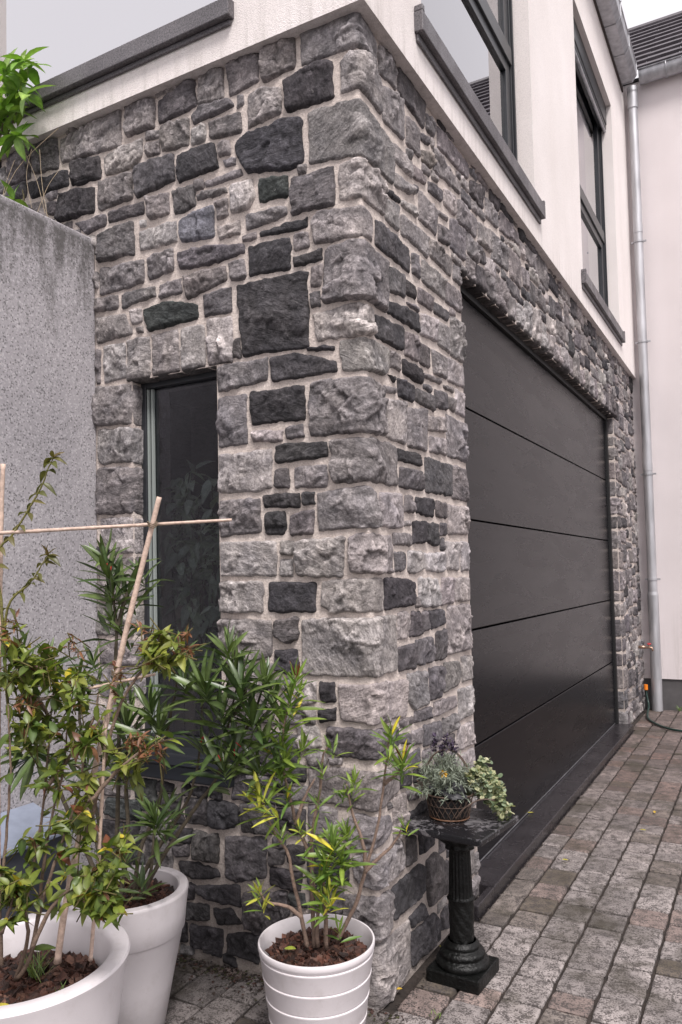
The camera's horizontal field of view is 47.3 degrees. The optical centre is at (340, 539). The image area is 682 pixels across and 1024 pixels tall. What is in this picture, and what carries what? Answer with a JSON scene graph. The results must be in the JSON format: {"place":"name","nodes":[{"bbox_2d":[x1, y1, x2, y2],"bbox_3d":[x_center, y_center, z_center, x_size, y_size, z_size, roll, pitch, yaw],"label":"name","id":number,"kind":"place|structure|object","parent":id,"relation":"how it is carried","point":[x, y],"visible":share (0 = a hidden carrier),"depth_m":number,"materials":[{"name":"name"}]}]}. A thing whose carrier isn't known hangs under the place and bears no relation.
{"place":"outdoors","nodes":[
{"label":"outdoors","id":0,"kind":"place"},
{"bbox_2d":[21,705,681,1018],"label":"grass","id":1,"kind":"structure","parent":0,"point":[39,968],"depth_m":1.74,"materials":[{"name":"green plant"}]},
{"bbox_2d":[165,709,681,1023],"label":"paving","id":2,"kind":"structure","parent":0,"point":[578,989],"depth_m":2.73,"materials":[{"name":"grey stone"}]},
{"bbox_2d":[1,803,72,918],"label":"metal box","id":3,"kind":"object","parent":2,"relation":"on","point":[23,818],"visible":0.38,"depth_m":2.41,"materials":[{"name":"grey metal"}]},
{"bbox_2d":[0,911,129,1023],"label":"plant pot","id":4,"kind":"object","parent":2,"relation":"on","point":[90,992],"visible":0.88,"depth_m":1.69,"materials":[{"name":"white plastic"}]},
{"bbox_2d":[0,450,205,980],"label":"thorny shrub","id":5,"kind":"object","parent":4,"relation":"on","point":[96,887],"visible":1,"depth_m":1.61,"materials":[{"name":"green plant"}]},
{"bbox_2d":[0,464,231,964],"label":"plant support","id":6,"kind":"object","parent":4,"relation":"in","point":[153,523],"visible":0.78,"depth_m":1.66,"materials":[{"name":"brown wood"}]},
{"bbox_2d":[60,865,188,1023],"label":"plant pot","id":7,"kind":"object","parent":2,"relation":"on","point":[152,926],"visible":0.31,"depth_m":2.07,"materials":[{"name":"white plastic"}]},
{"bbox_2d":[1,528,308,902],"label":"oleander","id":8,"kind":"object","parent":7,"relation":"on","point":[202,684],"visible":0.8,"depth_m":2.08,"materials":[{"name":"green plant"}]},
{"bbox_2d":[258,913,374,1023],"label":"plant pot","id":9,"kind":"object","parent":2,"relation":"on","point":[319,985],"visible":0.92,"depth_m":1.97,"materials":[{"name":"white plastic"}]},
{"bbox_2d":[284,946,295,949],"bbox_3d":[-0.132,1.070,2.039,0.039,0.008,0.020,-3,-3,29],"label":"fallen leaf","id":10,"kind":"object","parent":9,"relation":"on","point":[289,947],"visible":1,"depth_m":2.04,"materials":[{"name":"yellow plant"}]},
{"bbox_2d":[236,656,425,948],"bbox_3d":[-0.024,0.688,2.041,0.505,0.773,0.234,-1,-3,0],"label":"oleander","id":11,"kind":"object","parent":9,"relation":"in","point":[324,857],"visible":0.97,"depth_m":2.04,"materials":[{"name":"green plant"}]},
{"bbox_2d":[174,736,630,1023],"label":"loose soil","id":12,"kind":"structure","parent":2,"relation":"on","point":[231,976],"depth_m":2.46,"materials":[{"name":"brown soil"}]},
{"bbox_2d":[401,807,518,994],"bbox_3d":[0.377,1.122,2.442,0.284,0.482,0.284,-3,-3,35],"label":"pedestal","id":13,"kind":"object","parent":2,"relation":"on","point":[464,961],"visible":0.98,"depth_m":2.41,"materials":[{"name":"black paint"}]},
{"bbox_2d":[417,748,494,821],"bbox_3d":[0.348,0.775,2.482,0.148,0.213,0.258,0,-3,-35],"label":"wire basket","id":14,"kind":"object","parent":13,"relation":"on","point":[449,810],"visible":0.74,"depth_m":2.44,"materials":[{"name":"brown metal"}]},
{"bbox_2d":[427,786,456,799],"bbox_3d":[0.319,0.793,2.445,0.029,0.025,0.121,1,-3,-38],"label":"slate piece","id":15,"kind":"object","parent":14,"relation":"on","point":[447,794],"visible":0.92,"depth_m":2.43,"materials":[{"name":"grey stone"}]},
{"bbox_2d":[409,732,485,805],"bbox_3d":[0.341,0.724,2.508,0.281,0.211,0.261,-3,-3,29],"label":"lavender","id":16,"kind":"object","parent":14,"relation":"in","point":[444,773],"visible":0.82,"depth_m":2.48,"materials":[{"name":"green plant"}]},
{"bbox_2d":[445,782,466,794],"bbox_3d":[0.361,0.791,2.462,0.071,0.052,0.054,-3,-3,29],"label":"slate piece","id":17,"kind":"object","parent":14,"relation":"in","point":[455,788],"visible":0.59,"depth_m":2.44,"materials":[{"name":"grey stone"}]},
{"bbox_2d":[452,793,466,800],"bbox_3d":[0.369,0.800,2.423,0.051,0.023,0.033,-1,-3,-8],"label":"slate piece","id":18,"kind":"object","parent":14,"relation":"in","point":[458,797],"visible":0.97,"depth_m":2.41,"materials":[{"name":"grey stone"}]},
{"bbox_2d":[463,755,514,820],"bbox_3d":[0.471,0.788,2.456,0.165,0.205,0.092,-3,-3,29],"label":"variegated euonymus","id":19,"kind":"object","parent":14,"relation":"in","point":[493,785],"visible":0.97,"depth_m":2.45,"materials":[{"name":"green plant"}]},
{"bbox_2d":[644,684,681,731],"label":"garden hose","id":20,"kind":"object","parent":2,"relation":"on","point":[648,708],"visible":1,"depth_m":6.45,"materials":[{"name":"grey"}]},
{"bbox_2d":[620,0,681,78],"label":"sky","id":21,"kind":"structure","parent":0,"point":[636,12],"materials":[{"name":"white"}]},
{"label":"ground","id":22,"kind":"structure","parent":0,"visible":0},
{"bbox_2d":[0,194,98,882],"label":"concrete garden wall","id":23,"kind":"structure","parent":22,"relation":"on","point":[47,345],"depth_m":2.69,"materials":[{"name":"grey concrete"}]},
{"bbox_2d":[0,0,653,1009],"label":"stone clad house","id":24,"kind":"structure","parent":22,"relation":"on","point":[364,312],"depth_m":2.79,"materials":[{"name":"grey stone"}]},
{"bbox_2d":[0,0,233,122],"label":"window","id":25,"kind":"structure","parent":24,"relation":"in","point":[89,43],"depth_m":2.97,"materials":[{"name":"grey glass"}]},
{"bbox_2d":[121,370,233,787],"bbox_3d":[-0.545,0.109,2.766,0.528,1.418,0.267,-3,-3,29],"label":"window","id":26,"kind":"structure","parent":24,"relation":"in","point":[150,391],"depth_m":2.82,"materials":[{"name":"grey"}]},
{"bbox_2d":[161,459,220,735],"bbox_3d":[-0.552,0.346,2.916,0.659,1.320,0.233,-3,-3,29],"label":"houseplant","id":27,"kind":"object","parent":24,"relation":"in","point":[204,551],"visible":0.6,"depth_m":2.90,"materials":[{"name":"green plant"}]},
{"bbox_2d":[414,0,545,223],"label":"window","id":28,"kind":"structure","parent":24,"relation":"in","point":[469,44],"depth_m":3.64,"materials":[{"name":"clear glass"}]},
{"bbox_2d":[460,286,618,861],"bbox_3d":[1.247,0.156,4.688,0.155,2.575,3.617,-3,-3,29],"label":"garage door","id":29,"kind":"structure","parent":24,"relation":"in","point":[545,685],"depth_m":4.15,"materials":[{"name":"black metal"}]},
{"bbox_2d":[573,16,624,345],"bbox_3d":[1.876,-2.647,5.847,0.178,2.050,1.570,-3,-3,29],"label":"window","id":30,"kind":"structure","parent":24,"relation":"in","point":[591,108],"depth_m":6.08,"materials":[{"name":"clear glass"}]},
{"bbox_2d":[623,11,681,711],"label":"neighbouring house","id":31,"kind":"structure","parent":22,"relation":"on","point":[653,105],"depth_m":7.02,"materials":[{"name":"paint"}]},
{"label":"raised bed soil","id":32,"kind":"structure","parent":22,"relation":"on","visible":0},
{"bbox_2d":[0,47,54,207],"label":"broadleaf shrub","id":33,"kind":"object","parent":32,"relation":"on","point":[15,90],"visible":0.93,"depth_m":2.90,"materials":[{"name":"green plant"}]},
{"bbox_2d":[3,128,57,216],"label":"dry grass","id":34,"kind":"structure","parent":32,"relation":"on","point":[34,174],"depth_m":2.90,"materials":[{"name":"brown dry grass"}]}
]}

